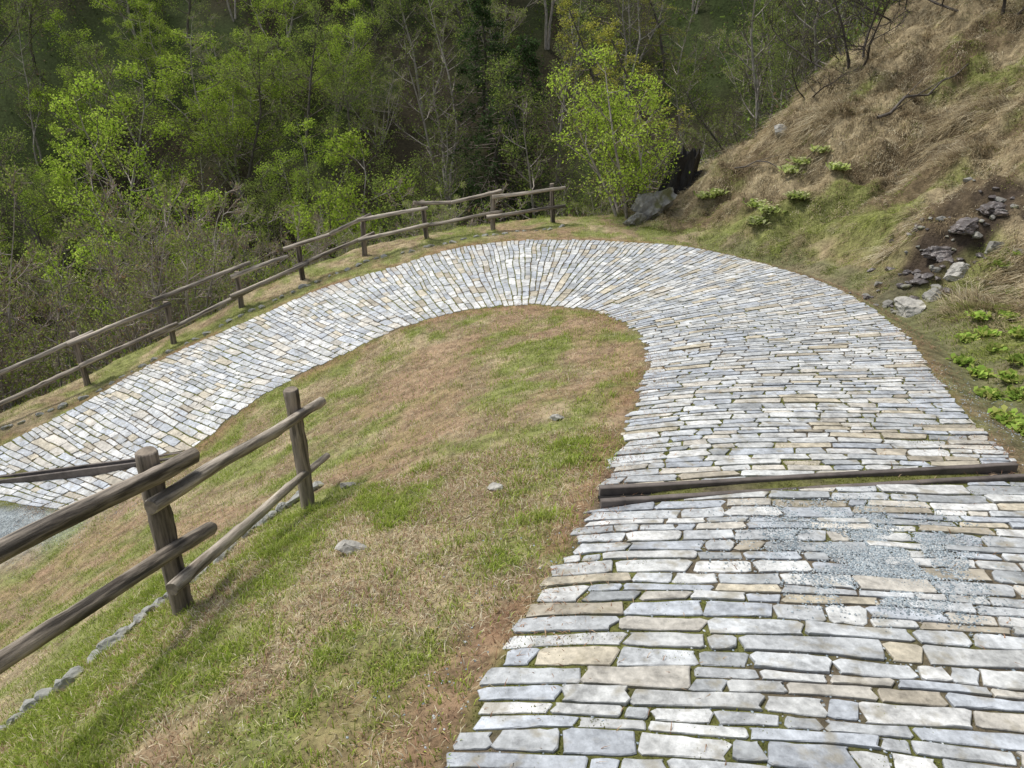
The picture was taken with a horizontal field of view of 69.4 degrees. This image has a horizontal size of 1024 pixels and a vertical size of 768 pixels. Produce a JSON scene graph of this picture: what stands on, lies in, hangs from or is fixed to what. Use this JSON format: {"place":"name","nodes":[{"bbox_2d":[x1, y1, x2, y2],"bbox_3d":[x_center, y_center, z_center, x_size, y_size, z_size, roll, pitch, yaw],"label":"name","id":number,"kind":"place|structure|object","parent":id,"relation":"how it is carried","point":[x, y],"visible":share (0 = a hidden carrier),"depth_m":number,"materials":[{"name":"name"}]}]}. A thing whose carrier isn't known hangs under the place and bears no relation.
{"place":"outdoors","nodes":[
{"label":"outdoors","id":0,"kind":"place"},
{"bbox_2d":[0,0,1023,767],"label":"ground","id":1,"kind":"structure","parent":0,"point":[962,202],"depth_m":9.25,"materials":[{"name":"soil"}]},
{"bbox_2d":[0,0,51,88],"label":"olive green tree","id":2,"kind":"object","parent":1,"relation":"on","point":[12,9],"visible":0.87,"depth_m":32.22,"materials":[{"name":"green plant"}]},
{"bbox_2d":[0,227,52,411],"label":"bare shrub","id":3,"kind":"object","parent":1,"relation":"on","point":[24,308],"visible":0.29,"depth_m":13.82,"materials":[{"name":"brown plant"}]},
{"bbox_2d":[3,11,52,164],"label":"bare tree","id":4,"kind":"object","parent":1,"relation":"on","point":[21,104],"visible":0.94,"depth_m":32.07,"materials":[{"name":"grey plant"}]},
{"bbox_2d":[0,237,67,410],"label":"bare shrub","id":5,"kind":"object","parent":1,"relation":"on","point":[34,264],"visible":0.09,"depth_m":15.59,"materials":[{"name":"brown plant"}]},
{"bbox_2d":[0,0,68,74],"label":"olive green tree","id":6,"kind":"object","parent":1,"relation":"on","point":[30,29],"visible":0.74,"depth_m":33.29,"materials":[{"name":"green plant"}]},
{"bbox_2d":[0,158,69,412],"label":"budding shrub","id":7,"kind":"object","parent":1,"relation":"on","point":[32,254],"visible":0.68,"depth_m":12.65,"materials":[{"name":"green plant"}]},
{"bbox_2d":[0,123,92,329],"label":"olive green tree","id":8,"kind":"object","parent":1,"relation":"on","point":[18,207],"visible":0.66,"depth_m":28.91,"materials":[{"name":"green plant"}]},
{"bbox_2d":[0,243,97,409],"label":"budding shrub","id":9,"kind":"object","parent":1,"relation":"on","point":[22,343],"visible":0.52,"depth_m":13.69,"materials":[{"name":"green plant"}]},
{"bbox_2d":[0,224,106,327],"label":"budding shrub","id":10,"kind":"object","parent":1,"relation":"on","point":[73,259],"visible":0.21,"depth_m":28.74,"materials":[{"name":"green plant"}]},
{"bbox_2d":[16,122,103,240],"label":"leafy tree","id":11,"kind":"object","parent":1,"relation":"on","point":[58,133],"visible":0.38,"depth_m":30.80,"materials":[{"name":"green plant"}]},
{"bbox_2d":[0,257,127,407],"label":"bare shrub","id":12,"kind":"object","parent":1,"relation":"on","point":[90,321],"visible":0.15,"depth_m":17.64,"materials":[{"name":"brown plant"}]},
{"bbox_2d":[13,9,130,153],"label":"leafy tree","id":13,"kind":"object","parent":1,"relation":"on","point":[58,16],"visible":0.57,"depth_m":31.97,"materials":[{"name":"green plant"}]},
{"bbox_2d":[12,163,136,269],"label":"olive green tree","id":14,"kind":"object","parent":1,"relation":"on","point":[42,182],"visible":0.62,"depth_m":28.11,"materials":[{"name":"green plant"}]},
{"bbox_2d":[30,254,122,341],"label":"budding shrub","id":15,"kind":"object","parent":1,"relation":"on","point":[101,303],"visible":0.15,"depth_m":27.95,"materials":[{"name":"green plant"}]},
{"bbox_2d":[0,205,191,381],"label":"budding shrub","id":16,"kind":"object","parent":1,"relation":"on","point":[96,247],"visible":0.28,"depth_m":15.14,"materials":[{"name":"green plant"}]},
{"bbox_2d":[0,175,206,370],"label":"bare shrub","id":17,"kind":"object","parent":1,"relation":"on","point":[148,263],"visible":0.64,"depth_m":13.76,"materials":[{"name":"brown plant"}]},
{"bbox_2d":[55,27,162,178],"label":"olive green tree","id":18,"kind":"object","parent":1,"relation":"on","point":[83,63],"visible":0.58,"depth_m":31.15,"materials":[{"name":"green plant"}]},
{"bbox_2d":[37,209,190,370],"bbox_3d":[-9.320,-0.600,18.526,3.215,6.794,4.075,1,24,3],"label":"budding shrub","id":19,"kind":"object","parent":1,"relation":"on","point":[55,284],"visible":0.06,"depth_m":17.25,"materials":[{"name":"green plant"}]},
{"bbox_2d":[8,58,224,276],"bbox_3d":[-15.657,-8.103,29.819,8.235,9.249,6.483,-6,25,-14],"label":"leafy tree","id":20,"kind":"object","parent":1,"relation":"on","point":[127,109],"visible":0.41,"depth_m":28.59,"materials":[{"name":"green plant"}]},
{"bbox_2d":[44,186,210,373],"bbox_3d":[-7.791,-1.156,15.182,3.079,5.189,3.574,1,24,2],"label":"bare shrub","id":21,"kind":"object","parent":1,"relation":"on","point":[118,295],"visible":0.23,"depth_m":15.32,"materials":[{"name":"brown plant"}]},
{"bbox_2d":[89,0,165,44],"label":"leafy tree","id":22,"kind":"object","parent":1,"relation":"on","point":[134,3],"visible":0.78,"depth_m":34.82,"materials":[{"name":"green plant"}]},
{"bbox_2d":[22,69,259,322],"bbox_3d":[-13.049,-5.636,26.466,7.766,10.467,6.114,-10,26,-21],"label":"leafy tree","id":23,"kind":"object","parent":1,"relation":"on","point":[103,129],"visible":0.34,"depth_m":25.95,"materials":[{"name":"green plant"}]},
{"bbox_2d":[102,1,183,86],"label":"leafy tree","id":24,"kind":"object","parent":1,"relation":"on","point":[151,58],"visible":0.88,"depth_m":32.90,"materials":[{"name":"green plant"}]},
{"bbox_2d":[94,156,191,280],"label":"bare tree","id":25,"kind":"object","parent":1,"relation":"on","point":[169,159],"visible":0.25,"depth_m":27.95,"materials":[{"name":"brown plant"}]},
{"bbox_2d":[78,40,232,263],"bbox_3d":[-13.556,-8.640,29.152,3.332,8.886,5.098,10,26,21],"label":"bare tree","id":26,"kind":"object","parent":1,"relation":"on","point":[110,66],"visible":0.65,"depth_m":28.51,"materials":[{"name":"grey plant"}]},
{"bbox_2d":[78,154,245,350],"bbox_3d":[-7.601,-1.828,16.780,3.119,6.523,4.668,1,24,3],"label":"bare shrub","id":27,"kind":"object","parent":1,"relation":"on","point":[108,193],"visible":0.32,"depth_m":15.52,"materials":[{"name":"brown plant"}]},
{"bbox_2d":[0,481,323,730],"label":"stone edging","id":28,"kind":"object","parent":1,"relation":"on","point":[70,675],"visible":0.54,"depth_m":4.33,"materials":[{"name":"stone"}]},
{"bbox_2d":[0,386,329,673],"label":"wooden fence","id":29,"kind":"object","parent":1,"relation":"on","point":[147,482],"visible":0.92,"depth_m":3.73,"materials":[{"name":"brown wood"}]},
{"bbox_2d":[105,179,245,336],"bbox_3d":[-6.073,-2.050,13.607,2.384,3.735,3.021,-10,26,-22],"label":"budding shrub","id":30,"kind":"object","parent":1,"relation":"on","point":[173,282],"visible":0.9,"depth_m":13.46,"materials":[{"name":"green plant"}]},
{"bbox_2d":[98,221,279,343],"bbox_3d":[-6.999,-1.531,16.669,3.964,4.704,2.649,-7,25,-14],"label":"bare shrub","id":31,"kind":"object","parent":1,"relation":"on","point":[221,243],"visible":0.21,"depth_m":16.14,"materials":[{"name":"brown plant"}]},
{"bbox_2d":[125,26,287,196],"bbox_3d":[-12.357,-10.648,29.655,5.788,6.627,4.515,9,26,19],"label":"leafy tree","id":32,"kind":"object","parent":1,"relation":"on","point":[200,99],"visible":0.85,"depth_m":29.02,"materials":[{"name":"green plant"}]},
{"bbox_2d":[121,193,297,316],"bbox_3d":[-7.181,-1.421,18.671,3.867,6.271,3.646,-22,32,-39],"label":"budding shrub","id":33,"kind":"object","parent":1,"relation":"on","point":[247,212],"visible":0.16,"depth_m":17.99,"materials":[{"name":"green plant"}]},
{"bbox_2d":[179,11,253,86],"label":"budding shrub","id":34,"kind":"object","parent":1,"relation":"on","point":[214,50],"visible":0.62,"depth_m":33.59,"materials":[{"name":"green plant"}]},
{"bbox_2d":[116,200,325,314],"bbox_3d":[-6.300,-1.829,16.591,4.384,4.136,3.328,-6,25,-13],"label":"bare shrub","id":35,"kind":"object","parent":1,"relation":"on","point":[279,249],"visible":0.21,"depth_m":16.84,"materials":[{"name":"brown plant"}]},
{"bbox_2d":[181,28,285,166],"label":"leafy tree","id":36,"kind":"object","parent":1,"relation":"on","point":[235,53],"visible":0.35,"depth_m":31.25,"materials":[{"name":"green plant"}]},
{"bbox_2d":[178,197,314,325],"bbox_3d":[-6.716,-1.654,20.076,3.662,6.326,3.884,-2,24,-4],"label":"budding shrub","id":37,"kind":"object","parent":1,"relation":"on","point":[262,235],"visible":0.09,"depth_m":19.71,"materials":[{"name":"green plant"}]},
{"bbox_2d":[216,166,292,284],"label":"olive green tree","id":38,"kind":"object","parent":1,"relation":"on","point":[263,198],"visible":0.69,"depth_m":26.80,"materials":[{"name":"green plant"}]},
{"bbox_2d":[206,24,303,223],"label":"olive green tree","id":39,"kind":"object","parent":1,"relation":"on","point":[253,72],"visible":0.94,"depth_m":28.58,"materials":[{"name":"green plant"}]},
{"bbox_2d":[202,0,316,121],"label":"leafy tree","id":40,"kind":"object","parent":1,"relation":"on","point":[263,42],"visible":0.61,"depth_m":32.12,"materials":[{"name":"green plant"}]},
{"bbox_2d":[0,224,564,429],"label":"stone edging","id":41,"kind":"object","parent":1,"relation":"on","point":[80,398],"visible":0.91,"depth_m":12.24,"materials":[{"name":"stone"}]},
{"bbox_2d":[0,183,565,405],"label":"wooden fence","id":42,"kind":"object","parent":1,"relation":"on","point":[170,328],"visible":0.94,"depth_m":12.40,"materials":[{"name":"brown wood"}]},
{"bbox_2d":[241,211,332,276],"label":"bare shrub","id":43,"kind":"object","parent":1,"relation":"on","point":[325,244],"visible":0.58,"depth_m":14.76,"materials":[{"name":"brown plant"}]},
{"bbox_2d":[261,0,316,37],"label":"leafy tree","id":44,"kind":"object","parent":1,"relation":"on","point":[281,4],"visible":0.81,"depth_m":34.81,"materials":[{"name":"green plant"}]},
{"bbox_2d":[264,0,346,186],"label":"olive green tree","id":45,"kind":"object","parent":1,"relation":"on","point":[316,33],"visible":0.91,"depth_m":30.10,"materials":[{"name":"green plant"}]},
{"bbox_2d":[251,118,371,252],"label":"leafy tree","id":46,"kind":"object","parent":1,"relation":"on","point":[296,180],"visible":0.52,"depth_m":28.87,"materials":[{"name":"green plant"}]},
{"bbox_2d":[292,157,366,256],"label":"olive green tree","id":47,"kind":"object","parent":1,"relation":"on","point":[312,180],"visible":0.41,"depth_m":26.38,"materials":[{"name":"green plant"}]},
{"bbox_2d":[251,124,417,286],"bbox_3d":[-4.728,-2.353,19.920,4.335,8.838,5.557,6,25,13],"label":"leafy tree","id":48,"kind":"object","parent":1,"relation":"on","point":[344,198],"visible":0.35,"depth_m":18.70,"materials":[{"name":"green plant"}]},
{"bbox_2d":[300,0,379,122],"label":"leafy tree","id":49,"kind":"object","parent":1,"relation":"on","point":[359,25],"visible":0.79,"depth_m":31.52,"materials":[{"name":"green plant"}]},
{"bbox_2d":[335,539,366,554],"bbox_3d":[-0.845,0.865,3.864,0.173,0.098,0.087,0,24,0],"label":"stone","id":50,"kind":"object","parent":1,"relation":"on","point":[345,546],"visible":0.78,"depth_m":3.85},
{"bbox_2d":[312,47,399,227],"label":"olive green tree","id":51,"kind":"object","parent":1,"relation":"on","point":[344,86],"visible":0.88,"depth_m":28.75,"materials":[{"name":"green plant"}]},
{"bbox_2d":[326,0,412,110],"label":"olive green tree","id":52,"kind":"object","parent":1,"relation":"on","point":[381,24],"visible":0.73,"depth_m":32.17,"materials":[{"name":"green plant"}]},
{"bbox_2d":[322,51,420,146],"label":"budding shrub","id":53,"kind":"object","parent":1,"relation":"on","point":[389,96],"visible":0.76,"depth_m":31.37,"materials":[{"name":"green plant"}]},
{"bbox_2d":[356,159,452,238],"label":"olive green tree","id":54,"kind":"object","parent":1,"relation":"on","point":[387,209],"visible":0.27,"depth_m":20.37,"materials":[{"name":"green plant"}]},
{"bbox_2d":[379,0,463,113],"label":"bare tree","id":55,"kind":"object","parent":1,"relation":"on","point":[414,66],"visible":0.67,"depth_m":33.16,"materials":[{"name":"grey plant"}]},
{"bbox_2d":[386,150,459,241],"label":"olive green tree","id":56,"kind":"object","parent":1,"relation":"on","point":[433,190],"visible":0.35,"depth_m":24.57,"materials":[{"name":"green plant"}]},
{"bbox_2d":[386,32,478,227],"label":"bare tree","id":57,"kind":"object","parent":1,"relation":"on","point":[436,153],"visible":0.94,"depth_m":26.47,"materials":[{"name":"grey plant"}]},
{"bbox_2d":[401,182,468,232],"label":"budding shrub","id":58,"kind":"object","parent":1,"relation":"on","point":[442,209],"visible":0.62,"depth_m":15.08,"materials":[{"name":"green plant"}]},
{"bbox_2d":[408,0,488,206],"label":"bare tree","id":59,"kind":"object","parent":1,"relation":"on","point":[436,73],"visible":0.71,"depth_m":29.29,"materials":[{"name":"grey plant"}]},
{"bbox_2d":[0,0,903,397],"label":"undergrowth","id":60,"kind":"object","parent":1,"relation":"on","point":[402,110],"visible":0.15,"depth_m":33.44,"materials":[{"name":"green plant"}]},
{"bbox_2d":[0,214,904,767],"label":"green grass","id":61,"kind":"structure","parent":1,"relation":"on","point":[110,676],"depth_m":3.88,"materials":[{"name":"plant"}]},
{"bbox_2d":[425,0,517,113],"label":"olive green tree","id":62,"kind":"object","parent":1,"relation":"on","point":[460,21],"visible":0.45,"depth_m":31.83,"materials":[{"name":"green plant"}]},
{"bbox_2d":[435,0,540,180],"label":"evergreen tree","id":63,"kind":"object","parent":1,"relation":"on","point":[477,9],"visible":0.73,"depth_m":28.81,"materials":[{"name":"green plant"}]},
{"bbox_2d":[451,0,546,55],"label":"budding shrub","id":64,"kind":"object","parent":1,"relation":"on","point":[514,15],"visible":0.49,"depth_m":35.63,"materials":[{"name":"green plant"}]},
{"bbox_2d":[451,34,557,224],"bbox_3d":[-0.521,-9.369,28.311,4.165,7.234,4.824,-10,26,-20],"label":"evergreen tree","id":65,"kind":"object","parent":1,"relation":"on","point":[524,50],"visible":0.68,"depth_m":27.57,"materials":[{"name":"green plant"}]},
{"bbox_2d":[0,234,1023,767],"bbox_3d":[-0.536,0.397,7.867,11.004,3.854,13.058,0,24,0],"label":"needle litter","id":66,"kind":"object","parent":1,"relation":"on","point":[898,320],"visible":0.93,"depth_m":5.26,"materials":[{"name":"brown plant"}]},
{"bbox_2d":[479,49,587,217],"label":"olive green tree","id":67,"kind":"object","parent":1,"relation":"on","point":[519,141],"visible":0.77,"depth_m":26.20,"materials":[{"name":"green plant"}]},
{"bbox_2d":[487,86,586,219],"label":"tree","id":68,"kind":"object","parent":1,"relation":"on","point":[524,108],"visible":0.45,"depth_m":20.12,"materials":[{"name":"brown plant"}]},
{"bbox_2d":[532,0,594,179],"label":"bare tree","id":69,"kind":"object","parent":1,"relation":"on","point":[561,53],"visible":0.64,"depth_m":29.61,"materials":[{"name":"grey plant"}]},
{"bbox_2d":[552,0,595,119],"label":"bare tree","id":70,"kind":"object","parent":1,"relation":"on","point":[576,42],"visible":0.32,"depth_m":33.25,"materials":[{"name":"grey plant"}]},
{"bbox_2d":[556,144,630,216],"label":"olive green tree","id":71,"kind":"object","parent":1,"relation":"on","point":[590,201],"visible":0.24,"depth_m":18.91,"materials":[{"name":"green plant"}]},
{"bbox_2d":[553,0,656,211],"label":"larch tree","id":72,"kind":"object","parent":1,"relation":"on","point":[575,15],"visible":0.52,"depth_m":26.88,"materials":[{"name":"green plant"}]},
{"bbox_2d":[568,0,643,160],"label":"olive green tree","id":73,"kind":"object","parent":1,"relation":"on","point":[599,30],"visible":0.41,"depth_m":30.37,"materials":[{"name":"green plant"}]},
{"bbox_2d":[546,42,689,217],"bbox_3d":[2.104,-4.811,14.522,2.737,3.582,2.654,-17,30,-33],"label":"leafy tree","id":74,"kind":"object","parent":1,"relation":"on","point":[634,167],"visible":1,"depth_m":14.28,"materials":[{"name":"green plant"}]},
{"bbox_2d":[604,0,667,98],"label":"bare tree","id":75,"kind":"object","parent":1,"relation":"on","point":[634,35],"visible":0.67,"depth_m":33.11,"materials":[{"name":"grey plant"}]},
{"bbox_2d":[586,13,704,200],"bbox_3d":[4.097,-5.990,18.914,3.619,6.222,4.296,14,28,29],"label":"larch tree","id":76,"kind":"object","parent":1,"relation":"on","point":[608,34],"visible":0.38,"depth_m":17.60,"materials":[{"name":"green plant"}]},
{"bbox_2d":[622,0,674,63],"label":"bare tree","id":77,"kind":"object","parent":1,"relation":"on","point":[632,12],"visible":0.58,"depth_m":35.50,"materials":[{"name":"grey plant"}]},
{"bbox_2d":[631,187,676,220],"bbox_3d":[2.775,-3.524,14.573,0.934,0.664,0.484,-15,28,-30],"label":"boulder","id":78,"kind":"object","parent":1,"relation":"on","point":[650,205],"visible":0.86,"depth_m":14.41,"materials":[{"name":"stone"}]},
{"bbox_2d":[624,0,697,89],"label":"larch tree","id":79,"kind":"object","parent":1,"relation":"on","point":[663,54],"visible":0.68,"depth_m":33.80,"materials":[{"name":"green plant"}]},
{"bbox_2d":[658,146,702,194],"bbox_3d":[3.370,-4.138,15.118,1.061,1.424,0.937,14,28,28],"label":"tree stump","id":80,"kind":"object","parent":1,"relation":"on","point":[682,178],"visible":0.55,"depth_m":14.89,"materials":[{"name":"brown wood"}]},
{"bbox_2d":[652,0,711,153],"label":"bare tree","id":81,"kind":"object","parent":1,"relation":"on","point":[693,51],"visible":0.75,"depth_m":29.77,"materials":[{"name":"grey plant"}]},
{"bbox_2d":[661,57,764,164],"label":"olive green tree","id":82,"kind":"object","parent":1,"relation":"on","point":[688,83],"visible":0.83,"depth_m":19.54,"materials":[{"name":"green plant"}]},
{"bbox_2d":[668,103,758,169],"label":"budding shrub","id":83,"kind":"object","parent":1,"relation":"on","point":[692,131],"visible":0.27,"depth_m":29.39,"materials":[{"name":"green plant"}]},
{"bbox_2d":[696,104,766,153],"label":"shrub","id":84,"kind":"object","parent":1,"relation":"on","point":[759,127],"visible":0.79,"depth_m":15.98,"materials":[{"name":"brown plant"}]},
{"bbox_2d":[698,1,802,97],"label":"budding shrub","id":85,"kind":"object","parent":1,"relation":"on","point":[728,72],"visible":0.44,"depth_m":32.92,"materials":[{"name":"green plant"}]},
{"bbox_2d":[729,0,796,110],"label":"olive green tree","id":86,"kind":"object","parent":1,"relation":"on","point":[758,21],"visible":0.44,"depth_m":29.62,"materials":[{"name":"green plant"}]},
{"bbox_2d":[721,0,812,140],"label":"bare tree","id":87,"kind":"object","parent":1,"relation":"on","point":[762,72],"visible":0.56,"depth_m":22.32,"materials":[{"name":"grey plant"}]},
{"bbox_2d":[725,0,809,136],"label":"bare tree","id":88,"kind":"object","parent":1,"relation":"on","point":[762,32],"visible":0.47,"depth_m":29.11,"materials":[{"name":"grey plant"}]},
{"bbox_2d":[760,29,807,111],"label":"olive green tree","id":89,"kind":"object","parent":1,"relation":"on","point":[779,69],"visible":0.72,"depth_m":21.05,"materials":[{"name":"green plant"}]},
{"bbox_2d":[768,0,837,99],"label":"bare tree","id":90,"kind":"object","parent":1,"relation":"on","point":[780,15],"visible":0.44,"depth_m":24.89,"materials":[{"name":"grey plant"}]},
{"bbox_2d":[612,0,1023,412],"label":"hillside grass","id":91,"kind":"structure","parent":1,"relation":"on","point":[993,300],"depth_m":12.28,"materials":[{"name":"plant"}]},
{"bbox_2d":[775,0,874,75],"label":"bare tree","id":92,"kind":"object","parent":1,"relation":"on","point":[816,20],"visible":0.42,"depth_m":22.45,"materials":[{"name":"brown plant"}]},
{"bbox_2d":[765,0,913,70],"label":"dark bare tree","id":93,"kind":"object","parent":1,"relation":"on","point":[862,48],"visible":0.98,"depth_m":14.39,"materials":[{"name":"brown plant"}]},
{"bbox_2d":[776,27,903,97],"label":"dark bare tree","id":94,"kind":"object","parent":1,"relation":"on","point":[838,77],"visible":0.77,"depth_m":14.37,"materials":[{"name":"brown plant"}]},
{"bbox_2d":[894,296,925,317],"bbox_3d":[4.683,-0.854,8.707,0.313,0.309,0.349,-10,26,-21],"label":"rock","id":95,"kind":"object","parent":1,"relation":"on","point":[912,308],"visible":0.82,"depth_m":8.62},
{"bbox_2d":[876,63,968,118],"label":"fallen branch","id":96,"kind":"object","parent":1,"relation":"on","point":[894,108],"visible":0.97,"depth_m":12.85,"materials":[{"name":"wood"}]},
{"bbox_2d":[943,262,968,280],"bbox_3d":[5.484,-1.387,9.140,0.309,0.237,0.218,-20,31,-37],"label":"rock","id":97,"kind":"object","parent":1,"relation":"on","point":[956,271],"visible":0.93,"depth_m":9.08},
{"bbox_2d":[950,217,979,234],"bbox_3d":[5.747,-2.016,9.397,0.343,0.185,0.436,18,30,35],"label":"rock","id":98,"kind":"object","parent":1,"relation":"on","point":[961,226],"visible":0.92,"depth_m":9.33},
{"bbox_2d":[987,404,1023,424],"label":"leafy plant","id":99,"kind":"object","parent":1,"relation":"on","point":[999,415],"visible":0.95,"depth_m":5.16,"materials":[{"name":"green plant"}]},
{"bbox_2d":[0,239,1023,767],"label":"stone path","id":100,"kind":"structure","parent":0,"point":[774,645],"depth_m":3.65,"materials":[{"name":"stone"}]},
{"bbox_2d":[0,452,180,483],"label":"drainage channel","id":101,"kind":"object","parent":100,"relation":"in","point":[92,469],"visible":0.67,"depth_m":9.49,"materials":[{"name":"wood"}]},
{"bbox_2d":[470,279,1022,767],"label":"joint moss","id":102,"kind":"object","parent":100,"relation":"on","point":[728,601],"visible":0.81,"depth_m":3.70,"materials":[{"name":"green plant"}]},
{"bbox_2d":[598,462,1023,508],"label":"drainage channel","id":103,"kind":"object","parent":100,"relation":"on","point":[610,496],"visible":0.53,"depth_m":3.97,"materials":[{"name":"wood"}]},
{"bbox_2d":[0,348,1023,767],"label":"gravel","id":104,"kind":"structure","parent":0,"point":[862,566],"depth_m":3.19,"materials":[{"name":"gravel"}]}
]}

